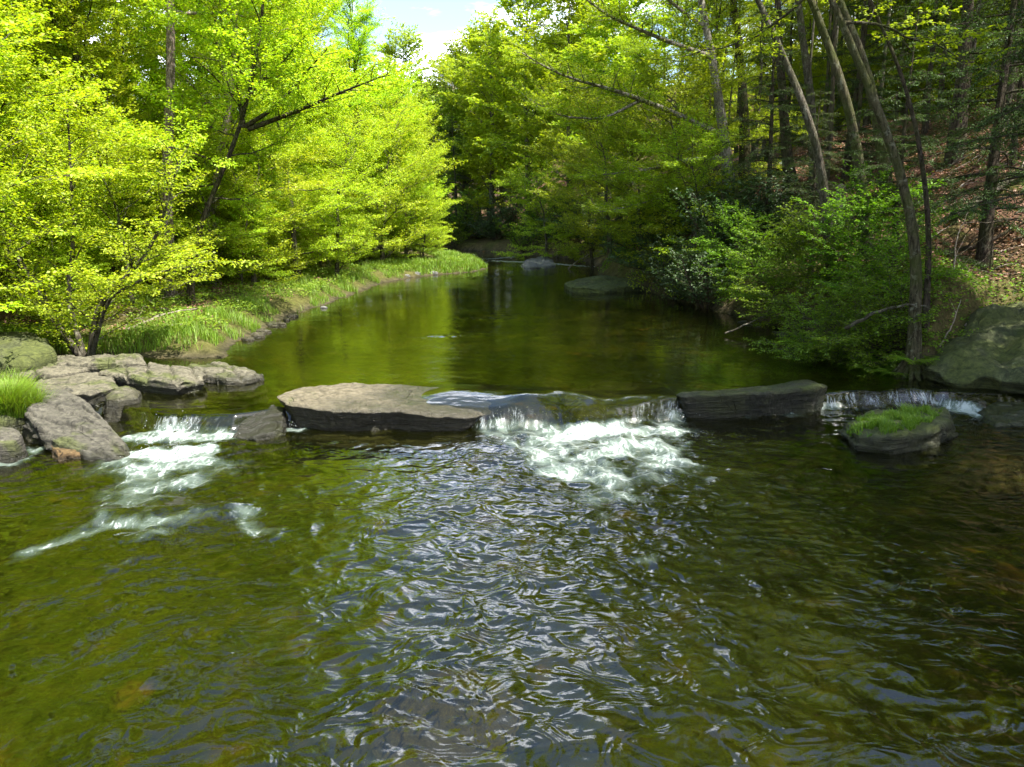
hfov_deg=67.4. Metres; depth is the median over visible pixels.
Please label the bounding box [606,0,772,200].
tree
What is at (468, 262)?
grass
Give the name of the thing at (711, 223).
shrub
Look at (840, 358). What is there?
fern
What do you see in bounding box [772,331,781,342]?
stone
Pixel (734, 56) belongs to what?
tree
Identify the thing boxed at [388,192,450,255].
tree
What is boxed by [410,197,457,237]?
shrub
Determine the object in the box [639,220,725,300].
shrub
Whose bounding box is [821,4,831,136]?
tree
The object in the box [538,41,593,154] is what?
tree
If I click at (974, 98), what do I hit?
tree
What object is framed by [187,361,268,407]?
flat rock
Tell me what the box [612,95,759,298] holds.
tree
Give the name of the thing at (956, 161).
stick
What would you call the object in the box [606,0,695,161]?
tree
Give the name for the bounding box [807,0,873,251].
tree
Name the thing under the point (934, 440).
mossy rock
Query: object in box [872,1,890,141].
tree
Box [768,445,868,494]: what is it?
sunken rock
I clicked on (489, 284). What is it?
river water
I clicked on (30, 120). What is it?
tree
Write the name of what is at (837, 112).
tree
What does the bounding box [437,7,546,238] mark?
tree
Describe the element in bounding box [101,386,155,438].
boulder
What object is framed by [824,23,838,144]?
tree
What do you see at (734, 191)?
shrub
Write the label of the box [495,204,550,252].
shrub
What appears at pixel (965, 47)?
tree
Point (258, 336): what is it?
stone
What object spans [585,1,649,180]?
tree
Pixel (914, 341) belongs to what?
tree
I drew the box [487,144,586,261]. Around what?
tree
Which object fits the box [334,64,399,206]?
tree
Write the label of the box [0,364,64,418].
grass
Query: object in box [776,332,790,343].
stone
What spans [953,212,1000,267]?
dead branch
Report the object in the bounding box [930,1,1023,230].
tree
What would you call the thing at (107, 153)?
tree
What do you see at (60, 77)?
tree
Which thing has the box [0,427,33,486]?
boulder
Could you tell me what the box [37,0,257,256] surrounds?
tree
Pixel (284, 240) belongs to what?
tree
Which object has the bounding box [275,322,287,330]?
stone
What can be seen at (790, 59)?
tree
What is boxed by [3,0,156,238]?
tree
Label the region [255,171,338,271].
tree
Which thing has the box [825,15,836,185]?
tree
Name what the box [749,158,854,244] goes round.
shrub
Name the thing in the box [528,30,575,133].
tree
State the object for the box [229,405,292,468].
wet rock
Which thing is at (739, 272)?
shrub
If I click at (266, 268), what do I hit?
tree
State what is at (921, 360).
fern
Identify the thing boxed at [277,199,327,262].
tree
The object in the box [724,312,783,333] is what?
dead branch
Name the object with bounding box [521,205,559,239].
shrub
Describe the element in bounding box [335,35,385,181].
tree
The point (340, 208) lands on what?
tree
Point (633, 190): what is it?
shrub
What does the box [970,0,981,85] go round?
tree
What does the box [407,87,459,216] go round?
tree
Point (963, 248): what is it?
fallen log
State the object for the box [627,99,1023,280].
leaf litter
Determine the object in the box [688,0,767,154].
tree
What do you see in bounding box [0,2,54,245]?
tree
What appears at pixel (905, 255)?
shrub
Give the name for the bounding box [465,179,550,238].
shrub
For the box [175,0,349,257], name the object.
tree
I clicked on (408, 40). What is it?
tree
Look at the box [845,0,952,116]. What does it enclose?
tree
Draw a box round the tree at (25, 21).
[0,0,49,312]
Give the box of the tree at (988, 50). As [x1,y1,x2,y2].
[912,0,1023,102]
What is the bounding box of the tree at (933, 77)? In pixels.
[890,0,995,112]
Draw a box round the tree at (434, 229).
[395,184,450,256]
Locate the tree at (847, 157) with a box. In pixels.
[792,0,919,183]
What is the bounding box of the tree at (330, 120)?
[208,0,375,246]
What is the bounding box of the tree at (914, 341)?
[630,0,1014,358]
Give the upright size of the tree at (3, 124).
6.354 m
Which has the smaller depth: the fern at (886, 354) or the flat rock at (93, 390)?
the flat rock at (93, 390)
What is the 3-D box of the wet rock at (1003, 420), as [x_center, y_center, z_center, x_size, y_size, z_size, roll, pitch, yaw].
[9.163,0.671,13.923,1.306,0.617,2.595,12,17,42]
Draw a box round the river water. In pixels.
[1,246,1022,762]
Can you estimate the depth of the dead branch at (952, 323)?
16.50 m
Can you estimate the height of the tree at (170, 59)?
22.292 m
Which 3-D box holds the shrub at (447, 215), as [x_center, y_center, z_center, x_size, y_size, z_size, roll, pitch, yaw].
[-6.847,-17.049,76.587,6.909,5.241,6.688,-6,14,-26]
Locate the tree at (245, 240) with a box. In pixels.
[111,96,292,290]
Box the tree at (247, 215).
[199,189,294,288]
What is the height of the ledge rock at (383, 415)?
0.901 m
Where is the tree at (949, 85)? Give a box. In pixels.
[883,0,1007,112]
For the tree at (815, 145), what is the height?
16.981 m
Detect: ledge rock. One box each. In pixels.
[277,382,490,452]
[676,379,827,430]
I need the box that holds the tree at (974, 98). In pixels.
[969,3,1010,107]
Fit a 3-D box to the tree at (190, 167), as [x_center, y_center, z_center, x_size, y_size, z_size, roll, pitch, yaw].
[-12.010,-7.462,29.947,5.859,7.173,6.393,-2,13,-9]
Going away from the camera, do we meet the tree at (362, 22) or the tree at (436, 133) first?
the tree at (362, 22)
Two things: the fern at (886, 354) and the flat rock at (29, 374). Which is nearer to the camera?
the flat rock at (29, 374)
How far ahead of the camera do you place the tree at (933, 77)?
55.33 m
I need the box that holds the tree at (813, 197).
[761,91,852,274]
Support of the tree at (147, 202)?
on the ground at (260, 646)
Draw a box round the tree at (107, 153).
[0,79,222,319]
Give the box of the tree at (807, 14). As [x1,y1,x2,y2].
[705,0,851,162]
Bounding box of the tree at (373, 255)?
[344,191,408,259]
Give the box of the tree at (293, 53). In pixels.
[97,0,426,302]
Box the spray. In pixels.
[120,393,944,456]
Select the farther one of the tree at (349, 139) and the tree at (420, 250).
the tree at (420, 250)
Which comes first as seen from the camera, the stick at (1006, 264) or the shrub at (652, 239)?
the stick at (1006, 264)
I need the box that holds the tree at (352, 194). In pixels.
[267,141,380,248]
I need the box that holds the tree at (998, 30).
[978,0,1022,98]
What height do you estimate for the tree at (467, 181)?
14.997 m
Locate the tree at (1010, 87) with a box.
[1005,0,1023,119]
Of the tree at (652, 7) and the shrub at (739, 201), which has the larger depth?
the tree at (652, 7)
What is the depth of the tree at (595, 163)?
57.39 m
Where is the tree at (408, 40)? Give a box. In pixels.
[364,20,444,214]
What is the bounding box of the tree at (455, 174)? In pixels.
[437,117,483,237]
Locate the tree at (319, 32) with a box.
[247,0,360,175]
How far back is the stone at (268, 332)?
21.80 m
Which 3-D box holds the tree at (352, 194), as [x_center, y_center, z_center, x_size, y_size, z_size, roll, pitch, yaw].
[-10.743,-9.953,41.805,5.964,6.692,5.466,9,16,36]
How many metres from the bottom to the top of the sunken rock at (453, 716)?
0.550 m
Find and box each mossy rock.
[0,415,28,450]
[564,275,641,303]
[836,406,958,470]
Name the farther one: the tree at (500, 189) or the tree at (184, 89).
the tree at (500, 189)
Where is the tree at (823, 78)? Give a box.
[792,0,937,127]
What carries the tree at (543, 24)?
on the ground at (260, 646)
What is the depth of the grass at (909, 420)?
12.31 m
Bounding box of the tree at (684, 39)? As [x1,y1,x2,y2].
[632,0,807,205]
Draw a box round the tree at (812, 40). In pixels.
[802,0,817,142]
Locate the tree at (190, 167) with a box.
[127,101,279,257]
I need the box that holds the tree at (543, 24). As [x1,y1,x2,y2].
[523,4,637,199]
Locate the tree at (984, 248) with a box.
[876,0,1023,269]
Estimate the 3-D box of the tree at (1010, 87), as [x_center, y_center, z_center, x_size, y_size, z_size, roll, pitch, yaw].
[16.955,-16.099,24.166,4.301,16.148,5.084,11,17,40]
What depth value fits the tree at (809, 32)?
47.81 m
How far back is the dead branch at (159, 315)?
20.14 m
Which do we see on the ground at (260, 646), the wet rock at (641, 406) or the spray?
the wet rock at (641, 406)
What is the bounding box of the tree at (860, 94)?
[851,0,866,185]
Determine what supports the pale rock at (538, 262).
on the ground at (260, 646)
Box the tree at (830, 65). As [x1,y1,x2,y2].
[827,11,832,111]
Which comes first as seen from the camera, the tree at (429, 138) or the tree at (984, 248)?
the tree at (984, 248)
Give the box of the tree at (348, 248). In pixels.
[293,171,369,265]
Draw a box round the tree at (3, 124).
[0,92,42,231]
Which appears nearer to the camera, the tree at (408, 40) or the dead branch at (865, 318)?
the dead branch at (865, 318)
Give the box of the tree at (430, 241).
[347,124,462,257]
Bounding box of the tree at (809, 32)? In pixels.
[808,16,810,49]
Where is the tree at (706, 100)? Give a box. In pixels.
[661,0,738,193]
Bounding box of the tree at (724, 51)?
[659,2,751,154]
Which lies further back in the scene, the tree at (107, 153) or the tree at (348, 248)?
the tree at (348, 248)
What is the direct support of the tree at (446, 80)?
on the ground at (260, 646)
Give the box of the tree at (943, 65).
[936,0,951,111]
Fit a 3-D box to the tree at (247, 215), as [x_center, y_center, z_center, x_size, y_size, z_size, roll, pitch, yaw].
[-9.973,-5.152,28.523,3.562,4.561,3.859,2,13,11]
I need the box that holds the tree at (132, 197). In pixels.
[1,91,156,250]
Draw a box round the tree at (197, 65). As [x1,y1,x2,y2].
[111,0,275,255]
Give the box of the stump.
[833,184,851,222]
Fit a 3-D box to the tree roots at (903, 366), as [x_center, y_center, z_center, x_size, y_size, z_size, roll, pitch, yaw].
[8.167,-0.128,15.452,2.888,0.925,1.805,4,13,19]
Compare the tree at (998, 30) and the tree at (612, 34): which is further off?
the tree at (612, 34)
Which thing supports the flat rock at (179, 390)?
on the ground at (260, 646)
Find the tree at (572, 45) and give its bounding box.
[501,0,641,242]
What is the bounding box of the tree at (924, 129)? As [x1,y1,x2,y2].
[921,0,937,134]
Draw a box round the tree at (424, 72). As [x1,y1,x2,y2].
[422,43,504,218]
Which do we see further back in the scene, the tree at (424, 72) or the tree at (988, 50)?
the tree at (424, 72)
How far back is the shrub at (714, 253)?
26.37 m
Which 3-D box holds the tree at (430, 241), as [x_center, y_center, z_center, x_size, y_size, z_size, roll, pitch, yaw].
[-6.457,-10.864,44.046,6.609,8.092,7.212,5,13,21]
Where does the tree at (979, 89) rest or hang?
on the ground at (260, 646)
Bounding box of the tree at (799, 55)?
[757,0,844,141]
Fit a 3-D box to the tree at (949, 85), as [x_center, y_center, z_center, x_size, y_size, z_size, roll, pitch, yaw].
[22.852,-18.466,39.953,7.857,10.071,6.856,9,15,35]
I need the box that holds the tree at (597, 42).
[553,0,696,241]
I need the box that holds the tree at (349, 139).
[262,104,419,275]
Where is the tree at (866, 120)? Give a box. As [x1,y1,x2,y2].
[796,0,941,127]
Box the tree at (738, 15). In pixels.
[719,0,755,77]
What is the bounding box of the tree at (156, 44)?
[82,0,257,215]
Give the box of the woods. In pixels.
[653,7,1006,155]
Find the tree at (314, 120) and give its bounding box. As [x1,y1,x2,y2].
[284,60,346,226]
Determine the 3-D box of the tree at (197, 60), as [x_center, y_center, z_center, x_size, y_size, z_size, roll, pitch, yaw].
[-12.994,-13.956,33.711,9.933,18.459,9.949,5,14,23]
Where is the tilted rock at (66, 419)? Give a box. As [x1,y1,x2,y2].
[23,387,136,496]
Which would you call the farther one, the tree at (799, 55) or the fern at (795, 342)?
the tree at (799, 55)
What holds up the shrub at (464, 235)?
on the ground at (260, 646)
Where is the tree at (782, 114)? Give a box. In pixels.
[775,0,797,190]
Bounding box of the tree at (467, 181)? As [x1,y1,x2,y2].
[445,86,498,221]
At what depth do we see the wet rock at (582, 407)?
13.70 m
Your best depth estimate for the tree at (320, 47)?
57.49 m
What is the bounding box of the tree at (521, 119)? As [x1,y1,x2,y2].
[482,34,544,201]
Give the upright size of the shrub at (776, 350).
2.606 m
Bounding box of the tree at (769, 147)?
[693,0,833,240]
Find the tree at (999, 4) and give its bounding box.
[952,0,1023,127]
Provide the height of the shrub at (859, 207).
4.238 m
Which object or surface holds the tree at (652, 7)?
on the ground at (260, 646)
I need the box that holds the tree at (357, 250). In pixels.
[343,209,386,264]
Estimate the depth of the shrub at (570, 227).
52.24 m
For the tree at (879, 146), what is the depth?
24.39 m
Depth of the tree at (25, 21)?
13.88 m
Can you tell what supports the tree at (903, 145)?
on the ground at (260, 646)
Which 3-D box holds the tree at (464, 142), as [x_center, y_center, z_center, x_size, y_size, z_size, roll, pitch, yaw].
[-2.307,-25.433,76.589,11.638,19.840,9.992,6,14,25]
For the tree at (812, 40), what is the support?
on the ground at (260, 646)
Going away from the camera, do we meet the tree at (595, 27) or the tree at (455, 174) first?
the tree at (455, 174)
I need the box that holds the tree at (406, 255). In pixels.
[356,206,417,258]
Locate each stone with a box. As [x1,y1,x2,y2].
[241,337,255,345]
[251,333,266,340]
[264,329,272,337]
[265,322,276,326]
[270,325,278,329]
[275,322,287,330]
[286,314,299,320]
[735,321,746,328]
[741,324,752,330]
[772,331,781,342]
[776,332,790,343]
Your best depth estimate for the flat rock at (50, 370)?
14.98 m
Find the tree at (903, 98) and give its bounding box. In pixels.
[900,2,942,114]
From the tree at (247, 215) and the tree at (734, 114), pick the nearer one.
the tree at (247, 215)
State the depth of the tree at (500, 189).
73.08 m
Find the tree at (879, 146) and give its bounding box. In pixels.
[836,0,894,206]
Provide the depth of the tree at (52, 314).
17.03 m
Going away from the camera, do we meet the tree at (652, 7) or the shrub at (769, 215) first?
the shrub at (769, 215)
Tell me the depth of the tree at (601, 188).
40.09 m
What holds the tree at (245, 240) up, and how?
on the ground at (260, 646)
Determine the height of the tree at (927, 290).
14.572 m
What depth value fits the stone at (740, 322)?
23.80 m
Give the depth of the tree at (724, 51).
64.44 m
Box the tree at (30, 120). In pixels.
[0,90,136,302]
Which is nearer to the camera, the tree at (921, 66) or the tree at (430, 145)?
the tree at (921, 66)
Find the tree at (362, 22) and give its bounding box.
[306,0,439,256]
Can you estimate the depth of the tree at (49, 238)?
23.97 m
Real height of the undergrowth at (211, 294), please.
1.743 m
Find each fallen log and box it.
[939,213,1023,255]
[949,167,1020,219]
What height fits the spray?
0.391 m
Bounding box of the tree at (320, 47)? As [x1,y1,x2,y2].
[304,35,378,239]
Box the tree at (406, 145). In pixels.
[308,88,470,260]
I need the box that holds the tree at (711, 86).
[704,0,721,184]
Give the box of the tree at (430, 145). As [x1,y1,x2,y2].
[393,112,443,209]
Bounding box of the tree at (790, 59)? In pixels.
[787,1,793,119]
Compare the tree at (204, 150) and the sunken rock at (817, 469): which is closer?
the sunken rock at (817, 469)
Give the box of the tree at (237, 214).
[201,189,275,282]
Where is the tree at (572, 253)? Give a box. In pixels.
[526,133,624,268]
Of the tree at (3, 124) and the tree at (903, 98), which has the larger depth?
the tree at (903, 98)
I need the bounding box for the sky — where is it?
[4,0,928,105]
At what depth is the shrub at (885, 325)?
16.83 m
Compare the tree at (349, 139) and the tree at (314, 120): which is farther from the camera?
the tree at (314, 120)
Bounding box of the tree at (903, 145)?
[821,0,988,280]
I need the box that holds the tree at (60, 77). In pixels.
[0,0,159,309]
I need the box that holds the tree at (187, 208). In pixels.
[122,127,223,252]
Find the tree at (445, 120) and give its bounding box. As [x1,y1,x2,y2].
[400,82,469,211]
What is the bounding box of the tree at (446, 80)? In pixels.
[427,74,458,189]
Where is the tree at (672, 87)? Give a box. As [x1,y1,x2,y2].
[577,24,762,291]
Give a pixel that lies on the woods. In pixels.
(982, 83)
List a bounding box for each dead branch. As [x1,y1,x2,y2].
[127,308,196,329]
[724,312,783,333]
[844,303,929,329]
[939,300,960,346]
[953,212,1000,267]
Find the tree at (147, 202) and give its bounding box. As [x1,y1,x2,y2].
[84,162,200,291]
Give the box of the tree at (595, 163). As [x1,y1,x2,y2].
[569,60,637,216]
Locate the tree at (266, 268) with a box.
[220,191,306,282]
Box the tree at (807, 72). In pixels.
[795,0,820,216]
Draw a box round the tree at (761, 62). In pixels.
[724,0,814,170]
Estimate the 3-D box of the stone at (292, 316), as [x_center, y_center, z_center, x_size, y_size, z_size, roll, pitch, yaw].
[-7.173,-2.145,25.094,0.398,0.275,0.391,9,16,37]
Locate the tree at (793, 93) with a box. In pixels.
[750,6,822,145]
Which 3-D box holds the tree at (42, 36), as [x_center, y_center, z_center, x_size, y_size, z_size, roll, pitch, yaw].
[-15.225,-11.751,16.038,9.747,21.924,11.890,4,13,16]
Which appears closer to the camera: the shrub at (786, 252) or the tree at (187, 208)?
the shrub at (786, 252)
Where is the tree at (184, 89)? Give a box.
[127,0,279,228]
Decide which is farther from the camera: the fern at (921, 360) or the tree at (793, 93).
the tree at (793, 93)
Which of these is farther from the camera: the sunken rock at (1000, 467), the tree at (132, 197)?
the tree at (132, 197)
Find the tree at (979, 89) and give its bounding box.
[933,44,994,105]
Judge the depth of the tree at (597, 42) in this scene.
48.17 m
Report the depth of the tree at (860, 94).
28.10 m
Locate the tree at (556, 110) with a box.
[499,0,735,217]
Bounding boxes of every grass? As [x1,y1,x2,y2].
[0,248,487,354]
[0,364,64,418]
[846,402,946,436]
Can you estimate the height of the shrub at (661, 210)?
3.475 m
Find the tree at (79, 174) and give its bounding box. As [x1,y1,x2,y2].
[0,51,152,350]
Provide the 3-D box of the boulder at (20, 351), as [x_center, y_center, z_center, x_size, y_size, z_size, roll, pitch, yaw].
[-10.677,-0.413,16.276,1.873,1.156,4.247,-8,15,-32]
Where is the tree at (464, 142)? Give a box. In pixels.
[437,19,528,227]
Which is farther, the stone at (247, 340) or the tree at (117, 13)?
the tree at (117, 13)
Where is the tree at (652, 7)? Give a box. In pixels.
[566,0,692,185]
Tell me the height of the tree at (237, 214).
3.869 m
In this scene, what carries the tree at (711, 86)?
on the ground at (260, 646)
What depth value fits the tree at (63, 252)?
20.65 m
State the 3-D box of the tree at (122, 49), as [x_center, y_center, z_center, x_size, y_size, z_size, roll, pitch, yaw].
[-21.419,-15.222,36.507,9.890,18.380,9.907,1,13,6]
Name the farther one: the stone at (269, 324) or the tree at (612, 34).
the tree at (612, 34)
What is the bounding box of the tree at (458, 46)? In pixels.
[425,29,486,220]
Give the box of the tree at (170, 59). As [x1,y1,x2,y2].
[159,0,300,296]
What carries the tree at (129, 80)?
on the ground at (260, 646)
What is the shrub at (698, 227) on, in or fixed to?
on the ground at (260, 646)
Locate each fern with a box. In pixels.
[777,335,829,347]
[812,354,876,364]
[829,362,872,373]
[838,361,890,374]
[846,359,895,375]
[851,354,892,364]
[870,352,900,360]
[870,366,908,377]
[885,351,939,365]
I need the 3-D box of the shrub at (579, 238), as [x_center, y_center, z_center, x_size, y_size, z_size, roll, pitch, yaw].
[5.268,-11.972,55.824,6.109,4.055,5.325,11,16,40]
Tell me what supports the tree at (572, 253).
on the ground at (260, 646)
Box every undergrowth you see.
[0,246,461,341]
[597,228,1023,363]
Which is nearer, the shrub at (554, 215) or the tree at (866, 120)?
the tree at (866, 120)
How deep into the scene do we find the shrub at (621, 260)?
33.34 m
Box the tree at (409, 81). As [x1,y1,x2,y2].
[349,60,455,254]
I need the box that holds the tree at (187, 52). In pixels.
[134,0,315,282]
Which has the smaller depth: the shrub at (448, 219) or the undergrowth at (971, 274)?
the undergrowth at (971, 274)
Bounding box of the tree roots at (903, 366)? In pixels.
[836,354,961,406]
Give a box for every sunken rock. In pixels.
[94,497,242,563]
[370,668,523,766]
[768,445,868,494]
[930,447,1023,492]
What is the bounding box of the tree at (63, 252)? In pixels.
[1,179,138,309]
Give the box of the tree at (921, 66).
[838,0,958,117]
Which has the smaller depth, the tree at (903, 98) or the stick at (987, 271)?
the stick at (987, 271)
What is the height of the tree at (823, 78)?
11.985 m
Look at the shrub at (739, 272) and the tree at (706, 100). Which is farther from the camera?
the tree at (706, 100)
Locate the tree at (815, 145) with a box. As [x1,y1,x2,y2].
[755,0,839,287]
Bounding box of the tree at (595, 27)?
[559,2,616,124]
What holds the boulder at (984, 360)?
on the ground at (260, 646)
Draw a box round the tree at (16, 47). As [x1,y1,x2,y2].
[0,3,69,249]
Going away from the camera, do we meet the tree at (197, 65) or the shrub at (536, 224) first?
the tree at (197, 65)
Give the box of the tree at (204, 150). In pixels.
[135,86,281,237]
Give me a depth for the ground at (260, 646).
8.84 m
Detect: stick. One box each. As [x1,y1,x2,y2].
[939,151,976,171]
[956,262,1012,273]
[994,263,1017,268]
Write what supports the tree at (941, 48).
on the ground at (260, 646)
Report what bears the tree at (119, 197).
on the ground at (260, 646)
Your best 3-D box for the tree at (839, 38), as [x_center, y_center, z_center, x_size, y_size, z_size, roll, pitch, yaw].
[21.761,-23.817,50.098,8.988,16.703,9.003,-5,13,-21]
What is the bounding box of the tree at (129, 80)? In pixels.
[9,0,215,269]
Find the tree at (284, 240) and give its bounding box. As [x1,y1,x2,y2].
[243,197,314,272]
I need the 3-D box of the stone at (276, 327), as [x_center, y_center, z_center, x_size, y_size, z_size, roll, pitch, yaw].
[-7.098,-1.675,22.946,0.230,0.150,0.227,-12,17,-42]
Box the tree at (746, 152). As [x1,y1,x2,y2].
[730,0,792,195]
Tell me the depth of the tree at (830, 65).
46.56 m
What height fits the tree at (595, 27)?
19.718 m
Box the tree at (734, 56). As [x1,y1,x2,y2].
[688,0,767,132]
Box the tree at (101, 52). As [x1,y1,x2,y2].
[0,0,189,274]
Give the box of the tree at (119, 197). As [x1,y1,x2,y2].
[85,107,188,249]
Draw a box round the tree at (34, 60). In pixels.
[0,0,116,270]
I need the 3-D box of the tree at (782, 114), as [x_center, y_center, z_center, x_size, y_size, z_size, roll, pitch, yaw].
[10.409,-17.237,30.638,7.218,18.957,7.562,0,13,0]
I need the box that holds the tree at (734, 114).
[727,11,792,152]
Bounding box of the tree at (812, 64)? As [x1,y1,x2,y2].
[766,0,856,128]
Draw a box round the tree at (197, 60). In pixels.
[109,0,334,263]
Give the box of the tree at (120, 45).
[0,0,127,259]
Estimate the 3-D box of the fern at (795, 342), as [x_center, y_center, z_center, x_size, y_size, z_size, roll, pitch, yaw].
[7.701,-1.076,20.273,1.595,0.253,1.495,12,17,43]
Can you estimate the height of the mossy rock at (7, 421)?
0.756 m
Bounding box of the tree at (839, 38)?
[767,0,893,139]
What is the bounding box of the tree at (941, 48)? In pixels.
[870,0,1004,109]
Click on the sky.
(434, 18)
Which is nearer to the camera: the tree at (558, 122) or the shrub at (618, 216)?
the shrub at (618, 216)
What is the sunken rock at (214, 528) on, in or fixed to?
on the ground at (260, 646)
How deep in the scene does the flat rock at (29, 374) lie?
14.66 m
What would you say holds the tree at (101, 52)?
on the ground at (260, 646)
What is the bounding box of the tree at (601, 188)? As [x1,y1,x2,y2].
[513,63,691,261]
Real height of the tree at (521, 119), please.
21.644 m
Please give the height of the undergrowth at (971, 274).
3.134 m
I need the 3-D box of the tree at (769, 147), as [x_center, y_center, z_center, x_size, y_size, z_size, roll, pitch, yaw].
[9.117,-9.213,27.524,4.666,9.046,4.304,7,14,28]
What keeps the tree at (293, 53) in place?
on the ground at (260, 646)
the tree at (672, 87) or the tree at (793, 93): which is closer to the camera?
the tree at (672, 87)
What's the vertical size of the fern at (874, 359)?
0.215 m
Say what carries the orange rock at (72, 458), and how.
on the ground at (260, 646)
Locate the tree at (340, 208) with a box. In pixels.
[288,188,363,269]
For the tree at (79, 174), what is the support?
on the ground at (260, 646)
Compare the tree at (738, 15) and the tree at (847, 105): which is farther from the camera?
the tree at (738, 15)
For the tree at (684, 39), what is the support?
on the ground at (260, 646)
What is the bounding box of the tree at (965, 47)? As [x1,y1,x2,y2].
[866,0,1020,168]
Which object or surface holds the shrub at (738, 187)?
on the ground at (260, 646)
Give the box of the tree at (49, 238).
[0,92,133,289]
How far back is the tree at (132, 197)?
26.19 m
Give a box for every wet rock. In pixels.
[151,417,198,468]
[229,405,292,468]
[555,381,681,432]
[563,395,607,429]
[969,400,1023,448]
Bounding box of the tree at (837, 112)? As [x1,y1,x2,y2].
[835,33,842,131]
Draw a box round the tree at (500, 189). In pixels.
[457,32,537,223]
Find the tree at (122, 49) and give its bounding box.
[3,1,164,218]
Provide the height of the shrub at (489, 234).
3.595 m
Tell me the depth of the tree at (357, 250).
40.88 m
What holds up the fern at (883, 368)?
on the ground at (260, 646)
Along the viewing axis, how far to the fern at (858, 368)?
17.18 m
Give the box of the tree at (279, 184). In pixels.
[202,123,327,258]
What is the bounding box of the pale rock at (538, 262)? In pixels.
[521,256,555,276]
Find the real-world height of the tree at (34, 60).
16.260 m
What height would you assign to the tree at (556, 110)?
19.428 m
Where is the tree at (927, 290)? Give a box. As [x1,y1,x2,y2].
[868,0,931,336]
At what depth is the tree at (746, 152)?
35.90 m
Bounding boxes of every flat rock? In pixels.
[1,370,36,382]
[31,372,119,415]
[35,363,90,380]
[53,353,146,372]
[94,362,206,415]
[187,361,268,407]
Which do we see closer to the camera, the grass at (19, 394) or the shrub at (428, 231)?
the grass at (19, 394)
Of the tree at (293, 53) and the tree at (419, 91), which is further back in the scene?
the tree at (419, 91)
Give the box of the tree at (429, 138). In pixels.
[368,88,456,250]
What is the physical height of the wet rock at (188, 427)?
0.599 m
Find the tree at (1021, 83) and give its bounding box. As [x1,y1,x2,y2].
[1008,53,1023,165]
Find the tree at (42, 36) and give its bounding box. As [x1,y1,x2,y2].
[0,6,75,214]
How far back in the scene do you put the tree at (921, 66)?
39.16 m
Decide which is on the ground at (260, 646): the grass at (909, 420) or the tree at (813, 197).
the tree at (813, 197)
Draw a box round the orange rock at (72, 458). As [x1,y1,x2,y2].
[46,445,84,483]
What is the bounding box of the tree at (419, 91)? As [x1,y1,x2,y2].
[401,71,448,192]
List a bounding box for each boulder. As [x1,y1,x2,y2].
[0,331,57,375]
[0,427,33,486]
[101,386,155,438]
[920,290,1023,402]
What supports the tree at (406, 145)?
on the ground at (260, 646)
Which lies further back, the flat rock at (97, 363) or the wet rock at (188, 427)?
the flat rock at (97, 363)
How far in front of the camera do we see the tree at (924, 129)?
29.48 m
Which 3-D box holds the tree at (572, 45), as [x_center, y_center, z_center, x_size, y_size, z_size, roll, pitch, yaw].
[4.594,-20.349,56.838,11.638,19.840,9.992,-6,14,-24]
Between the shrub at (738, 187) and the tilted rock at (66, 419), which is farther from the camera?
the shrub at (738, 187)
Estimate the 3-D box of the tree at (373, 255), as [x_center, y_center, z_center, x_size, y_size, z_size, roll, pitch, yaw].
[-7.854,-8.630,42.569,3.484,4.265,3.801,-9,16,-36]
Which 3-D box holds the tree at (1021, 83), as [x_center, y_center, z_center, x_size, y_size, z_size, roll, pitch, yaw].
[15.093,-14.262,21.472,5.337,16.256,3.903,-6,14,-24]
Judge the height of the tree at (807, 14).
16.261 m
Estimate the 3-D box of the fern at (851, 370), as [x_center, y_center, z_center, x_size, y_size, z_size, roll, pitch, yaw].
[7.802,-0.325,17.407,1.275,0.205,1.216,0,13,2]
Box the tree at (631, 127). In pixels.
[560,103,717,255]
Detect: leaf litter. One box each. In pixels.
[0,257,387,332]
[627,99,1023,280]
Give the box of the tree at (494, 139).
[456,0,583,241]
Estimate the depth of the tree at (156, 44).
36.95 m
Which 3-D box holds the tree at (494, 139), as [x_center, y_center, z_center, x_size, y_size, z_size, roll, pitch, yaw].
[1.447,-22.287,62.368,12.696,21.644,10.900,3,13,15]
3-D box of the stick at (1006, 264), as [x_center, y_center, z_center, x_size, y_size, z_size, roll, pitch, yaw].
[12.488,-2.968,19.232,0.632,0.246,0.425,3,13,15]
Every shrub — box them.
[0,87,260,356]
[401,208,446,248]
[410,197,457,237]
[417,198,461,236]
[428,208,474,247]
[433,185,501,238]
[457,191,506,238]
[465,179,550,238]
[470,201,523,240]
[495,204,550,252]
[512,177,596,240]
[518,193,587,238]
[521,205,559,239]
[535,193,624,250]
[555,194,605,242]
[590,195,668,246]
[599,206,685,274]
[621,179,664,223]
[630,169,702,231]
[630,198,685,246]
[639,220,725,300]
[647,230,759,312]
[653,150,758,233]
[664,170,777,263]
[686,172,764,251]
[687,199,787,280]
[690,166,782,217]
[703,208,815,305]
[707,173,784,222]
[715,176,775,209]
[729,178,820,239]
[729,201,888,328]
[741,278,892,378]
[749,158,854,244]
[780,277,908,388]
[789,159,961,293]
[805,244,978,362]
[808,204,975,323]
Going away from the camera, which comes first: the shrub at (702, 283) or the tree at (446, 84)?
the shrub at (702, 283)
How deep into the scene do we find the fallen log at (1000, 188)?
21.70 m
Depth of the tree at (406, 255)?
43.84 m
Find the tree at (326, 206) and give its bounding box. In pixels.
[195,19,390,276]
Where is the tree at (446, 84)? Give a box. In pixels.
[431,49,463,196]
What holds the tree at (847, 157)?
on the ground at (260, 646)
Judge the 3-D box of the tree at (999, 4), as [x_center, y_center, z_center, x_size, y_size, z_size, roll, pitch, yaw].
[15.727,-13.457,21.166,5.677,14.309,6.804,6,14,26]
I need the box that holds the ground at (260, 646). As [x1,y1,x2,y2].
[0,40,1023,766]
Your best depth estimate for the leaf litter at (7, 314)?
24.27 m
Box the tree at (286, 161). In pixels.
[174,99,342,284]
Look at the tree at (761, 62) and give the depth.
42.97 m

